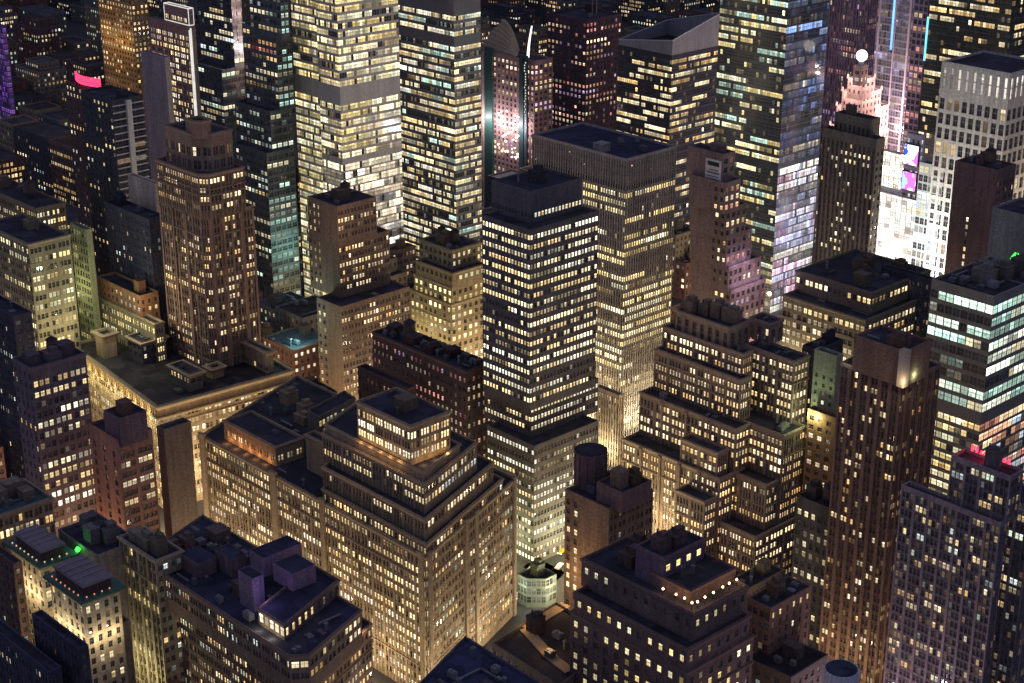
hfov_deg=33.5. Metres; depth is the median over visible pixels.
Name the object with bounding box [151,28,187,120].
window
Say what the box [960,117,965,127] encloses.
window
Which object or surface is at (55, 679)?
window
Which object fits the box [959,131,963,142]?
window
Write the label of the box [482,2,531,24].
loft building
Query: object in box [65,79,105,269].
hotel
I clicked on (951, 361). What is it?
window
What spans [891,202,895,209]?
window
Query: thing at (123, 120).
window
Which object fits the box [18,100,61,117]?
loft building
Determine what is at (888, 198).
window
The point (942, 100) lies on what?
window
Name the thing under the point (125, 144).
window
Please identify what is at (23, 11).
window
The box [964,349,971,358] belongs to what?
window
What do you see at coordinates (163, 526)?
avenue road
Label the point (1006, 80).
window
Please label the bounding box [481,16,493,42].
loft building
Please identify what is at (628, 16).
window
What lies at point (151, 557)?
office building
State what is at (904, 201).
window
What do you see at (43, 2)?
loft building
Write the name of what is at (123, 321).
loft building
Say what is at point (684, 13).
loft building
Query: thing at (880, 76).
window
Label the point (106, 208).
window
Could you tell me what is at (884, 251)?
window
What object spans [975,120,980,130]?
window
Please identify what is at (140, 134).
window
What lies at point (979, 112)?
window
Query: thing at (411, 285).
loft building
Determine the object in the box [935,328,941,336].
window
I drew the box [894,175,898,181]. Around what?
window
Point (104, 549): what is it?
loft building
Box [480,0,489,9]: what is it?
loft building
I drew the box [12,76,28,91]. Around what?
loft building
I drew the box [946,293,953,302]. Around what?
window
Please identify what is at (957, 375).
window
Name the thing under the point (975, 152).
window
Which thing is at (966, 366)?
window
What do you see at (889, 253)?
window
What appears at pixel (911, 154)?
led screen
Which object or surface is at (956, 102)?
window
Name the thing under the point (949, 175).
window
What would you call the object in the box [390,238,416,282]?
loft building
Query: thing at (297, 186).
loft building
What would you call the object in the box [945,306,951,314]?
window
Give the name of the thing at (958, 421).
window
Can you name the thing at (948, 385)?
window
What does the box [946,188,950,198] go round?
window
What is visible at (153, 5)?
loft building
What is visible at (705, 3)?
loft building
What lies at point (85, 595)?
hotel
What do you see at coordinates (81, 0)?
window
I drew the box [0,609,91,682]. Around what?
apartment block
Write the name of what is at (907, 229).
window
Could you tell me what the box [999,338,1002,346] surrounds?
window
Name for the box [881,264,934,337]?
loft building
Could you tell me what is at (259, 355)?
rooftop structure
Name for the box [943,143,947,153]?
window
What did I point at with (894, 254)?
window
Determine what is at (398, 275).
loft building
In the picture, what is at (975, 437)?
window
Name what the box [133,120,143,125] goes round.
window
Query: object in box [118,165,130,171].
window
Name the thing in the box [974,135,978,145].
window
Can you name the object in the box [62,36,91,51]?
loft building
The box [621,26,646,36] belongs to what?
loft building
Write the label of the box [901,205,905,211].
window
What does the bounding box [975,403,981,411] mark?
window
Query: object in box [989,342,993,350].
window
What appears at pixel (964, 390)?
window
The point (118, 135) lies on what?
window
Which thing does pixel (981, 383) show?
window
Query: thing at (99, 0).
window
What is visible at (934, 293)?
window
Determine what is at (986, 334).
window
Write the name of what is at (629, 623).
apartment tower
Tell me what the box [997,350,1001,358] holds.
window
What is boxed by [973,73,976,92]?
window
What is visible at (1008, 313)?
window
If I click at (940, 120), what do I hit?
window
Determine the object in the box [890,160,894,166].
window
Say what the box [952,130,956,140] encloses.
window
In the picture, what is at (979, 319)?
window
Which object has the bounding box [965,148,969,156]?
window
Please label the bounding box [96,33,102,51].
loft building
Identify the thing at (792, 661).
loft building
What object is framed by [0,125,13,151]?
window
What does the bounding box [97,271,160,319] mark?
loft building
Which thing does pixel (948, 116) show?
window
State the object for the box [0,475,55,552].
loft building
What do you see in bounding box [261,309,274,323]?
window
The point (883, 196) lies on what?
window
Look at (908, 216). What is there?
window
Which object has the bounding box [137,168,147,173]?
window
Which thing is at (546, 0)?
window
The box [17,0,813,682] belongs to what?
ground
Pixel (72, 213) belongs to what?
loft building
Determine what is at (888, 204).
window
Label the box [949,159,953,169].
window
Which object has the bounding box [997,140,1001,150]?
window
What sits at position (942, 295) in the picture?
window
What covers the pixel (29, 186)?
water tower
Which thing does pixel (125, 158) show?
window
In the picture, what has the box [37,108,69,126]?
loft building
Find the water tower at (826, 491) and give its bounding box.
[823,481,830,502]
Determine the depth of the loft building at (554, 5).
1620.10 m
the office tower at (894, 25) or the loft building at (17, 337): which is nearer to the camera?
the loft building at (17, 337)
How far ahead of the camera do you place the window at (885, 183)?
863.46 m
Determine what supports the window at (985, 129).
in the hotel at (981, 101)
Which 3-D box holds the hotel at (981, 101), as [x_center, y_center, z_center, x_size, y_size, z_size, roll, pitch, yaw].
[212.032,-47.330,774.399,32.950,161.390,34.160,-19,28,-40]
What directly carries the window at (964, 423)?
in the office tower at (975, 330)
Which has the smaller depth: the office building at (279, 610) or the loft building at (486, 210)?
the office building at (279, 610)
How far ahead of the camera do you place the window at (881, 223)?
866.20 m
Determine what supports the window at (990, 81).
in the hotel at (981, 101)
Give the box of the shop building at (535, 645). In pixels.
[492,601,575,682]
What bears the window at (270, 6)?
in the office tower at (263, 150)
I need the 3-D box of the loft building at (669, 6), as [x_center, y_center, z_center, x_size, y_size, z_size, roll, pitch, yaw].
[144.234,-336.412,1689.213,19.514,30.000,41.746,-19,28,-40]
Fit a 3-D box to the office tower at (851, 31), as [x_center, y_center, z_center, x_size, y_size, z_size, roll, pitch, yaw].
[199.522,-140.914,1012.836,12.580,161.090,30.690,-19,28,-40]
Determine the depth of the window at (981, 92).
734.96 m
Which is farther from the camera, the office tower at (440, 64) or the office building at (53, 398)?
the office tower at (440, 64)
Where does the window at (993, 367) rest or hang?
in the office tower at (975, 330)
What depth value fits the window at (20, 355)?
683.55 m
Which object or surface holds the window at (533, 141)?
in the office tower at (628, 185)
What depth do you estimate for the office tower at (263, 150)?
880.82 m
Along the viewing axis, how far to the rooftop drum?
462.91 m
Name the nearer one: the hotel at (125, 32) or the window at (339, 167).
the window at (339, 167)
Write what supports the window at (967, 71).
in the hotel at (981, 101)
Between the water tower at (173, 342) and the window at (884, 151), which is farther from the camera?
the window at (884, 151)
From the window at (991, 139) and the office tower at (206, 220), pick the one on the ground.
the office tower at (206, 220)
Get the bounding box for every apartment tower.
[141,50,174,180]
[307,186,409,400]
[564,443,652,609]
[569,524,754,682]
[811,346,842,412]
[883,443,1023,682]
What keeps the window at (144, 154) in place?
in the hotel at (115, 135)
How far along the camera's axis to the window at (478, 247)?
796.91 m
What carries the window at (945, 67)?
in the hotel at (981, 101)
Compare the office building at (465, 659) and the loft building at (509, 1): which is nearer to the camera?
the office building at (465, 659)
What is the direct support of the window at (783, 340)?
in the office building at (842, 298)
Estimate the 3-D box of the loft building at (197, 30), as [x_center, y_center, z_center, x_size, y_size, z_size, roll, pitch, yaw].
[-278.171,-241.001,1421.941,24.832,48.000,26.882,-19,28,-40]
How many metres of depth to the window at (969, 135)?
746.44 m
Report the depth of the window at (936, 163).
761.44 m
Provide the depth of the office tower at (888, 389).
546.25 m
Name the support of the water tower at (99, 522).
on the loft building at (104, 549)
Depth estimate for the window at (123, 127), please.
789.46 m
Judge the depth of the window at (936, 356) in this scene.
594.03 m
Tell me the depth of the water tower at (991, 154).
691.14 m
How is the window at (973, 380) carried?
in the office tower at (975, 330)
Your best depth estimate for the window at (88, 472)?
621.77 m
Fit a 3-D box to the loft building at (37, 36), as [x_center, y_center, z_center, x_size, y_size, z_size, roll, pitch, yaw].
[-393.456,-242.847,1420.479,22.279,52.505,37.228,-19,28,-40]
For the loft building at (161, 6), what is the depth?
1713.25 m
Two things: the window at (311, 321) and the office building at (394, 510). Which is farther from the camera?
the window at (311, 321)
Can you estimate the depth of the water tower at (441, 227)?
799.97 m
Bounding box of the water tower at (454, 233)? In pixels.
[450,228,459,244]
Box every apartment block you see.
[0,545,30,641]
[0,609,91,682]
[128,173,158,212]
[802,405,835,491]
[944,150,1015,273]
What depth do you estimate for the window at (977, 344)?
580.27 m
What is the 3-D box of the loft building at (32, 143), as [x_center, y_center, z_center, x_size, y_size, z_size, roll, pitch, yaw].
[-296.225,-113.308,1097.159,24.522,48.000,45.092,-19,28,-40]
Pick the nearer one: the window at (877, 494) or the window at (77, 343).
the window at (877, 494)
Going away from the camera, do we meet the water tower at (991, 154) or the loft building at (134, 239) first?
the water tower at (991, 154)
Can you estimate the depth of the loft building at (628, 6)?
1662.88 m
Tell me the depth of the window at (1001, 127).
733.70 m
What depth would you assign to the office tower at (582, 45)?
1102.74 m
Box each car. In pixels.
[554,562,563,569]
[557,548,563,554]
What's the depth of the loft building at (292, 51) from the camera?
1428.10 m
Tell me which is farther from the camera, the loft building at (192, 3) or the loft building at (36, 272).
the loft building at (192, 3)
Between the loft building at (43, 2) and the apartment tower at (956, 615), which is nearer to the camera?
the apartment tower at (956, 615)
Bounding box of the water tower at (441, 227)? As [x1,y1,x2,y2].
[437,225,445,232]
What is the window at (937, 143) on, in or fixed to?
in the hotel at (981, 101)
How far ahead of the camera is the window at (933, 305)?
589.55 m
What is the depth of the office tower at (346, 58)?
867.14 m
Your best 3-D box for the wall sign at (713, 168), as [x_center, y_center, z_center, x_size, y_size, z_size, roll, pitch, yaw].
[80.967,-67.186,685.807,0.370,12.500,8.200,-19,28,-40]
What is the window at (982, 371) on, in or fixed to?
in the office tower at (975, 330)
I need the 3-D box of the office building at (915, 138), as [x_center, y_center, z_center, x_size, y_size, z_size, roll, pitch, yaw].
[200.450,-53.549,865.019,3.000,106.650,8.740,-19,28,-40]
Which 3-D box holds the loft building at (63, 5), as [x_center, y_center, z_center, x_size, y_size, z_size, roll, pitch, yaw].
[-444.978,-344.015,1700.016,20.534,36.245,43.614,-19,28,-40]
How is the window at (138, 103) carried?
in the hotel at (115, 135)
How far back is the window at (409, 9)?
915.56 m
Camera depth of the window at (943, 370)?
593.30 m
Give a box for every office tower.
[0,24,15,118]
[149,2,201,121]
[154,115,260,366]
[197,0,245,141]
[233,0,300,298]
[291,0,403,296]
[398,0,481,261]
[482,164,598,562]
[532,122,676,436]
[547,0,621,129]
[616,12,719,223]
[687,142,765,341]
[714,0,828,314]
[818,0,877,163]
[818,324,940,682]
[829,50,889,148]
[872,0,914,151]
[911,160,943,276]
[918,0,1023,160]
[926,252,1023,504]
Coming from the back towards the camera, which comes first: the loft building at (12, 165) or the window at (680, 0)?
the window at (680, 0)
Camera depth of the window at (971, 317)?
579.06 m
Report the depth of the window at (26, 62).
1300.33 m
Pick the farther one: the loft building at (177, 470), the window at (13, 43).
the window at (13, 43)
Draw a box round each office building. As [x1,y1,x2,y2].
[11,338,96,537]
[88,397,160,531]
[116,525,184,682]
[163,514,373,682]
[197,375,517,682]
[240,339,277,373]
[410,229,482,357]
[420,636,540,682]
[595,384,623,466]
[621,295,810,576]
[780,248,931,360]
[901,132,924,197]
[987,197,1023,259]
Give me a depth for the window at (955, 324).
584.96 m
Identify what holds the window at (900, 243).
in the theatre
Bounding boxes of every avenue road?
[160,313,781,535]
[483,315,781,649]
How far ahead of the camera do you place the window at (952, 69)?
745.26 m
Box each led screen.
[900,170,917,192]
[903,142,920,167]
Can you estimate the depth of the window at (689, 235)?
930.66 m
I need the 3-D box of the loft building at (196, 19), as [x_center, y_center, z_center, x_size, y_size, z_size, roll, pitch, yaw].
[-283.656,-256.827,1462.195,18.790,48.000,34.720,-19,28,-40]
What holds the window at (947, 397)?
in the office tower at (975, 330)
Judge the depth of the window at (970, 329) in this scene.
580.69 m
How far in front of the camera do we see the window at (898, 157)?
854.02 m
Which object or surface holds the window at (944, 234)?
in the hotel at (981, 101)
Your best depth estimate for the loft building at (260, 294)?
862.66 m
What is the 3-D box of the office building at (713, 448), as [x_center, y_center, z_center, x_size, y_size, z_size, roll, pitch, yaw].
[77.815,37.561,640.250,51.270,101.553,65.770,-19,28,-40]
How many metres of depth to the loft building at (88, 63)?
1362.66 m
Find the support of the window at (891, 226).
in the theatre
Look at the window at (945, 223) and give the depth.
766.10 m
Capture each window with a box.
[0,9,17,39]
[0,91,5,118]
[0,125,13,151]
[0,160,25,181]
[0,237,78,346]
[0,355,25,477]
[9,43,16,67]
[15,98,44,113]
[15,130,53,196]
[15,366,96,526]
[16,21,61,63]
[16,62,65,98]
[20,11,66,34]
[49,0,79,17]
[50,144,75,204]
[52,676,58,682]
[61,55,103,81]
[63,43,90,47]
[71,0,94,21]
[76,180,96,266]
[82,96,129,273]
[85,8,99,47]
[87,369,250,503]
[99,0,142,92]
[106,208,160,318]
[113,102,124,108]
[113,109,125,115]
[114,116,126,122]
[114,123,126,129]
[115,130,127,136]
[116,137,127,143]
[116,144,128,150]
[117,151,128,157]
[117,158,129,164]
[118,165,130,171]
[119,171,130,177]
[132,99,141,105]
[132,106,142,112]
[132,610,160,682]
[133,113,142,119]
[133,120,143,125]
[134,127,143,132]
[134,134,144,139]
[135,141,145,146]
[136,147,145,153]
[136,154,146,160]
[137,161,146,167]
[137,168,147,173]
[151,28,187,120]
[158,165,258,364]
[166,581,273,682]
[198,0,235,126]
[207,409,511,682]
[233,0,299,297]
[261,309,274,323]
[264,342,319,377]
[277,312,317,329]
[291,0,403,296]
[291,662,298,667]
[292,673,299,678]
[300,661,307,666]
[301,672,308,677]
[309,202,408,394]
[374,340,489,420]
[394,250,414,281]
[398,5,481,261]
[412,247,479,353]
[482,21,488,42]
[482,57,531,172]
[483,200,597,560]
[491,6,530,24]
[517,29,545,55]
[529,0,544,25]
[533,141,674,428]
[546,0,574,25]
[548,17,620,129]
[616,50,717,223]
[621,0,660,19]
[624,333,806,574]
[628,16,658,25]
[662,0,678,12]
[672,235,689,289]
[676,265,690,293]
[680,0,699,8]
[712,238,724,281]
[714,0,828,313]
[782,316,913,358]
[816,139,881,259]
[820,0,876,162]
[821,371,937,682]
[873,0,905,151]
[876,151,910,263]
[878,233,882,240]
[879,220,883,226]
[880,206,884,213]
[881,193,885,199]
[882,248,886,255]
[883,179,887,186]
[883,235,887,241]
[884,172,888,179]
[884,221,888,228]
[885,159,889,165]
[885,208,889,214]
[885,476,1020,682]
[886,194,890,201]
[886,201,890,207]
[887,250,891,256]
[888,181,892,187]
[888,236,892,243]
[889,174,893,180]
[889,223,893,229]
[889,229,893,236]
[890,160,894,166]
[890,209,894,216]
[890,216,894,222]
[891,195,896,202]
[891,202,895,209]
[892,251,896,257]
[893,238,897,244]
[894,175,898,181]
[894,224,898,231]
[894,231,898,237]
[895,161,899,168]
[895,210,900,217]
[895,217,899,224]
[896,154,900,161]
[896,204,900,210]
[897,197,901,203]
[898,239,902,246]
[899,225,904,232]
[899,232,903,239]
[900,219,904,225]
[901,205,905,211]
[901,212,905,218]
[902,198,906,204]
[903,240,908,247]
[903,247,907,254]
[904,234,908,240]
[905,220,909,227]
[905,227,909,233]
[906,206,911,213]
[906,213,910,219]
[907,199,911,206]
[919,0,1023,159]
[927,294,1023,494]
[927,325,934,334]
[928,313,935,322]
[930,301,936,309]
[931,289,937,297]
[932,352,939,360]
[934,156,938,165]
[934,340,940,348]
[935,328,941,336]
[936,141,940,151]
[936,316,942,324]
[937,127,941,137]
[937,303,944,312]
[938,112,942,122]
[938,149,1000,275]
[938,291,945,300]
[938,391,943,398]
[939,258,943,267]
[939,379,944,386]
[940,98,944,108]
[940,354,946,363]
[940,367,945,374]
[941,244,945,254]
[941,342,948,351]
[942,157,946,167]
[942,230,946,240]
[942,330,949,338]
[943,67,946,86]
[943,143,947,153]
[943,216,947,226]
[944,128,948,138]
[944,318,950,326]
[944,393,950,401]
[945,202,949,212]
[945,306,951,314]
[945,381,952,389]
[946,114,950,124]
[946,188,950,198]
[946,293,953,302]
[946,369,953,377]
[947,99,951,109]
[947,173,952,183]
[948,357,954,365]
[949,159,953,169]
[949,345,955,353]
[950,69,953,88]
[950,144,954,155]
[950,332,957,341]
[951,320,958,329]
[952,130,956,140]
[952,308,959,316]
[952,395,958,403]
[953,115,957,125]
[953,383,959,392]
[954,100,959,111]
[954,295,960,304]
[954,371,960,380]
[955,359,962,368]
[956,418,960,424]
[957,347,963,355]
[958,70,960,89]
[958,146,962,156]
[958,335,964,343]
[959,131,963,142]
[959,323,966,331]
[959,398,966,406]
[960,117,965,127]
[960,310,967,319]
[960,386,967,394]
[962,102,966,112]
[962,298,968,306]
[962,373,968,382]
[962,420,967,426]
[963,362,969,370]
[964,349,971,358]
[965,71,968,91]
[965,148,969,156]
[965,337,972,346]
[966,133,971,143]
[967,325,973,334]
[967,400,973,409]
[967,432,972,438]
[968,118,972,129]
[968,313,975,321]
[968,388,975,397]
[968,422,973,428]
[969,103,974,114]
[969,300,976,309]
[969,376,976,385]
[971,364,977,373]
[972,352,979,360]
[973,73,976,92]
[973,340,980,348]
[973,434,978,440]
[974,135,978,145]
[974,424,979,430]
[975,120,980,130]
[975,327,981,336]
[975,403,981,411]
[976,315,983,323]
[976,391,983,399]
[977,105,981,115]
[977,302,984,311]
[977,379,984,387]
[978,366,985,375]
[980,74,983,94]
[980,354,987,363]
[981,136,986,147]
[981,342,988,351]
[983,121,987,132]
[983,329,989,338]
[984,317,991,326]
[985,107,989,117]
[985,305,992,313]
[988,76,991,95]
[989,138,994,146]
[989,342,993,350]
[990,330,994,338]
[991,123,995,133]
[991,318,995,326]
[991,364,995,373]
[992,108,997,119]
[992,352,996,361]
[993,305,997,313]
[994,340,998,348]
[996,77,999,97]
[996,315,1000,324]
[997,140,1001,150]
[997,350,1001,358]
[998,124,1003,135]
[998,303,1002,311]
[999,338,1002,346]
[1000,110,1005,120]
[1000,325,1004,334]
[1001,313,1005,321]
[1003,301,1007,309]
[1004,79,1007,98]
[1006,311,1010,319]
[1008,299,1011,307]
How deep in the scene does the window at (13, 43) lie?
1354.60 m
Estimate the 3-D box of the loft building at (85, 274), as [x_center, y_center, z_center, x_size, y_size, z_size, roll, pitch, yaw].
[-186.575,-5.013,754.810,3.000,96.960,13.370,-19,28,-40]
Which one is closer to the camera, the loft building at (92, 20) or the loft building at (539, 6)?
the loft building at (92, 20)
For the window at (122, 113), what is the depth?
786.96 m
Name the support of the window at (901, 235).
in the theatre
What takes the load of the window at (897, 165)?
in the theatre
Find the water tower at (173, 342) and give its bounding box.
[169,333,176,352]
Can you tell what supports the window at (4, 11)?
in the loft building at (8, 17)
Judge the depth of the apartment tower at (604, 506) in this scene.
534.69 m
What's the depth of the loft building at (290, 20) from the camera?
1582.71 m
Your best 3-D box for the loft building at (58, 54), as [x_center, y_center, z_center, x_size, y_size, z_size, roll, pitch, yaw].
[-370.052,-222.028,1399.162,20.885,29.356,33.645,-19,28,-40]
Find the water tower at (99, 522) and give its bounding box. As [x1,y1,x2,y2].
[93,519,104,534]
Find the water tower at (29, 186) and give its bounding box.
[24,179,35,197]
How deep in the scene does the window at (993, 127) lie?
736.21 m
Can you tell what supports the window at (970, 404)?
in the office tower at (975, 330)
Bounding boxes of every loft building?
[0,5,17,55]
[0,114,38,152]
[0,148,26,183]
[0,174,67,232]
[0,213,80,350]
[0,295,35,477]
[0,445,6,479]
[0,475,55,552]
[1,0,39,21]
[7,37,17,70]
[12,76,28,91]
[13,89,45,115]
[14,15,62,63]
[14,120,69,196]
[15,56,66,100]
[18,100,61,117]
[19,5,67,36]
[32,0,47,5]
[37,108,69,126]
[47,50,71,64]
[48,0,79,18]
[48,92,62,108]
[48,135,76,206]
[58,510,129,618]
[60,49,104,81]
[61,89,67,108]
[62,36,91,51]
[66,202,78,270]
[70,0,95,22]
[70,222,100,340]
[74,270,97,314]
[77,326,294,507]
[84,0,100,49]
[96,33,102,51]
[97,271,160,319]
[98,294,166,361]
[104,190,168,340]
[122,614,135,682]
[148,0,158,11]
[156,417,197,536]
[159,0,168,12]
[159,12,199,36]
[167,679,183,682]
[169,0,197,14]
[194,23,198,37]
[196,37,200,59]
[242,0,249,22]
[258,289,262,299]
[259,291,304,328]
[260,321,278,343]
[261,322,319,380]
[275,295,318,330]
[289,13,291,26]
[290,27,293,73]
[292,108,297,158]
[295,158,300,212]
[297,212,301,246]
[299,247,303,288]
[305,375,336,392]
[307,390,355,432]
[356,363,415,398]
[371,321,491,457]
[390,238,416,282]
[390,255,407,285]
[407,282,413,318]
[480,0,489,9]
[481,10,494,16]
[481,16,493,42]
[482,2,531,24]
[482,206,492,214]
[487,16,522,31]
[488,169,518,206]
[489,0,519,4]
[514,24,546,55]
[519,165,531,172]
[520,0,527,7]
[523,8,539,24]
[528,0,545,26]
[546,0,574,26]
[569,0,604,10]
[597,0,620,13]
[602,2,617,12]
[621,0,661,21]
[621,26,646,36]
[627,10,677,26]
[661,0,679,13]
[671,218,690,296]
[671,293,689,321]
[673,9,701,17]
[674,251,690,299]
[680,0,699,9]
[694,7,710,13]
[700,0,718,7]
[711,4,719,12]
[735,557,784,606]
[746,574,811,654]
[751,638,827,682]
[791,478,829,649]
[802,328,842,487]
[812,164,819,256]
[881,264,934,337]
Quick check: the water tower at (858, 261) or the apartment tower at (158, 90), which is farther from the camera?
the apartment tower at (158, 90)
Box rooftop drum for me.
[822,659,859,682]
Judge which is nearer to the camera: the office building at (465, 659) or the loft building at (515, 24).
the office building at (465, 659)
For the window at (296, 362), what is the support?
in the loft building at (296, 347)
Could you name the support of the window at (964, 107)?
in the hotel at (981, 101)
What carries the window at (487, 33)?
in the loft building at (486, 29)
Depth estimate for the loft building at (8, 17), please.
1510.49 m
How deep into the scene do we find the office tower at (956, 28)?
837.56 m
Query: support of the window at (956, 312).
in the office tower at (975, 330)
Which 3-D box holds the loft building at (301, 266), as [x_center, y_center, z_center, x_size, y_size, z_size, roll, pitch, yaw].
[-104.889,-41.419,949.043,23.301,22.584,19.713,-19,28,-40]
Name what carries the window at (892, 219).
in the theatre
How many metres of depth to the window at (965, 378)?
587.25 m
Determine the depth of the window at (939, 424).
597.52 m
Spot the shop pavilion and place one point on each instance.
(537, 583)
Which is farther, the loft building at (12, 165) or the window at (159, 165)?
the loft building at (12, 165)
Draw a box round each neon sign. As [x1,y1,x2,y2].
[75,71,100,88]
[971,444,1009,463]
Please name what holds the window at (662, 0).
in the loft building at (669, 6)
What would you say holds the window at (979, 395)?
in the office tower at (975, 330)
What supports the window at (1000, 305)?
in the office tower at (975, 330)
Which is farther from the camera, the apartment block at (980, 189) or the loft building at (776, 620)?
the apartment block at (980, 189)
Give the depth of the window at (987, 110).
736.48 m
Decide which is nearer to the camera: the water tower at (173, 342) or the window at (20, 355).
the window at (20, 355)
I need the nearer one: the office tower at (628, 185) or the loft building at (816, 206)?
the office tower at (628, 185)
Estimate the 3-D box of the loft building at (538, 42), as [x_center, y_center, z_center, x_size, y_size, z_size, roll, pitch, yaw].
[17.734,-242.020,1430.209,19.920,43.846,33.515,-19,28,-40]
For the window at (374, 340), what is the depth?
696.86 m
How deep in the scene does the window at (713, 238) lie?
700.96 m
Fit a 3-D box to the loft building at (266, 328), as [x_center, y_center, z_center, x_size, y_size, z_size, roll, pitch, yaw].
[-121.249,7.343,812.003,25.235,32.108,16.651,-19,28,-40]
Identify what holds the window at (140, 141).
in the hotel at (115, 135)
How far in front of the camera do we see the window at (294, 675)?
491.38 m
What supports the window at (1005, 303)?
in the office tower at (975, 330)
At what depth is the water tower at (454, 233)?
792.00 m
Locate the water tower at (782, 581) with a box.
[778,576,785,596]
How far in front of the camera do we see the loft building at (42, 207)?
774.13 m
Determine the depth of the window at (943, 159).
758.84 m
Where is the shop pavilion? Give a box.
[518,557,556,607]
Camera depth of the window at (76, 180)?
936.13 m
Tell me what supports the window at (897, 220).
in the theatre
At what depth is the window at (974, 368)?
583.53 m
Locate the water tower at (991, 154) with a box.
[985,146,996,166]
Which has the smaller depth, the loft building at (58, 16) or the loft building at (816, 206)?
the loft building at (816, 206)
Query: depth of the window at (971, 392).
586.89 m
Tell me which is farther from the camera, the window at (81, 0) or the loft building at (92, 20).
the window at (81, 0)
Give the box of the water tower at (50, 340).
[45,335,56,348]
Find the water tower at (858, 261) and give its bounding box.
[852,255,864,269]
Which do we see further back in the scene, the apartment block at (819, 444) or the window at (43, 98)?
the window at (43, 98)
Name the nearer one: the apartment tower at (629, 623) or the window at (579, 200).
the apartment tower at (629, 623)
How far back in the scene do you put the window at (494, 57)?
1029.90 m
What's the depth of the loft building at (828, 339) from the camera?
652.13 m
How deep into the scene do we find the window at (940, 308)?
587.54 m
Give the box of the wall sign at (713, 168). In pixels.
[705,158,721,181]
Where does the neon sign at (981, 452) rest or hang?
attached to the apartment tower at (956, 615)
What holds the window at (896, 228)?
in the theatre
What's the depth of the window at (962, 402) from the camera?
590.56 m
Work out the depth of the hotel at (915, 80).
867.38 m
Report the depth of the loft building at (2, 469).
667.94 m
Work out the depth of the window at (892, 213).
859.46 m
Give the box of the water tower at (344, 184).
[340,180,349,187]
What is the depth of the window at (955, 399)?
592.72 m
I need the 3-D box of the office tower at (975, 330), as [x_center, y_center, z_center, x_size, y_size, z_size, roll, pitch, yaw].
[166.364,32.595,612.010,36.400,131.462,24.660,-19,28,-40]
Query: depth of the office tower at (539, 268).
638.91 m
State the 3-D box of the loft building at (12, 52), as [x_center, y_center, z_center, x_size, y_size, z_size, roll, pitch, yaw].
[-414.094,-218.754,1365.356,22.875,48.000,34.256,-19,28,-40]
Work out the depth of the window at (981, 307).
575.33 m
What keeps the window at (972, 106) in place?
in the hotel at (981, 101)
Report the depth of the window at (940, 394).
596.79 m
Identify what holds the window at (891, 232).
in the theatre
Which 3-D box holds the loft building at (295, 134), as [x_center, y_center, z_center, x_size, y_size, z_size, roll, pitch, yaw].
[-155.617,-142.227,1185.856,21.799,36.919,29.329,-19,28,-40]
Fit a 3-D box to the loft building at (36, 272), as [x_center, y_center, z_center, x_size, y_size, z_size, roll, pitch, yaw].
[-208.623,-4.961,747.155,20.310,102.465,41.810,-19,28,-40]
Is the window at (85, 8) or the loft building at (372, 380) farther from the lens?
the window at (85, 8)
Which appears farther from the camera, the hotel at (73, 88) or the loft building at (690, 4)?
the loft building at (690, 4)
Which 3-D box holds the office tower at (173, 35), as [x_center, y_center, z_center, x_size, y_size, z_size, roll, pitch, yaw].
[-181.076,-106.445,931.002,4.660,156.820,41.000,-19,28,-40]
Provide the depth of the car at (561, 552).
663.55 m
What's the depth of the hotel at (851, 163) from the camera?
725.86 m
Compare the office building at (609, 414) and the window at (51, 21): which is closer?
the office building at (609, 414)
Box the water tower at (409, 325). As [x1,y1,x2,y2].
[403,318,415,333]
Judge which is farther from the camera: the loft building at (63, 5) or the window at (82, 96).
the loft building at (63, 5)
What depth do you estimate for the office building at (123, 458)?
601.76 m
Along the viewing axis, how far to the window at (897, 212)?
857.37 m
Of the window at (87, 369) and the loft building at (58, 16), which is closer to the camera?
the window at (87, 369)
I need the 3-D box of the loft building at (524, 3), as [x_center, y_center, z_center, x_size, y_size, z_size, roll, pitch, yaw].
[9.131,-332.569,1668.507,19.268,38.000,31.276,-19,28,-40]
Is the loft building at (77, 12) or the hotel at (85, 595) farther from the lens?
the loft building at (77, 12)
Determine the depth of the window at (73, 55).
1357.42 m
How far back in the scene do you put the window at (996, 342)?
580.12 m
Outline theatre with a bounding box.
[876,149,915,263]
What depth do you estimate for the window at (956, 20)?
844.69 m
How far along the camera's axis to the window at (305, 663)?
490.31 m
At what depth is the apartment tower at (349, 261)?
741.91 m
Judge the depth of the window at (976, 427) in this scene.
588.97 m
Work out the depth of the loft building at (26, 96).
1278.11 m
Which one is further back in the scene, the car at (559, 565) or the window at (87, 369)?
the window at (87, 369)
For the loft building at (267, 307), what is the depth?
828.71 m
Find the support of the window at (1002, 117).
in the hotel at (981, 101)
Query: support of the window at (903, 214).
in the theatre
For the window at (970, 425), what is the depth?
590.70 m
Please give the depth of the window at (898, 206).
856.11 m
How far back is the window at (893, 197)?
856.74 m
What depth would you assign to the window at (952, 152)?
754.04 m
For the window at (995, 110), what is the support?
in the hotel at (981, 101)
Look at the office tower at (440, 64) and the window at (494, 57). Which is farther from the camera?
the window at (494, 57)
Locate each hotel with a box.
[3,524,77,644]
[42,554,127,682]
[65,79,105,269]
[80,85,149,275]
[98,0,151,161]
[481,19,552,208]
[814,104,884,262]
[902,0,929,152]
[923,50,1023,276]

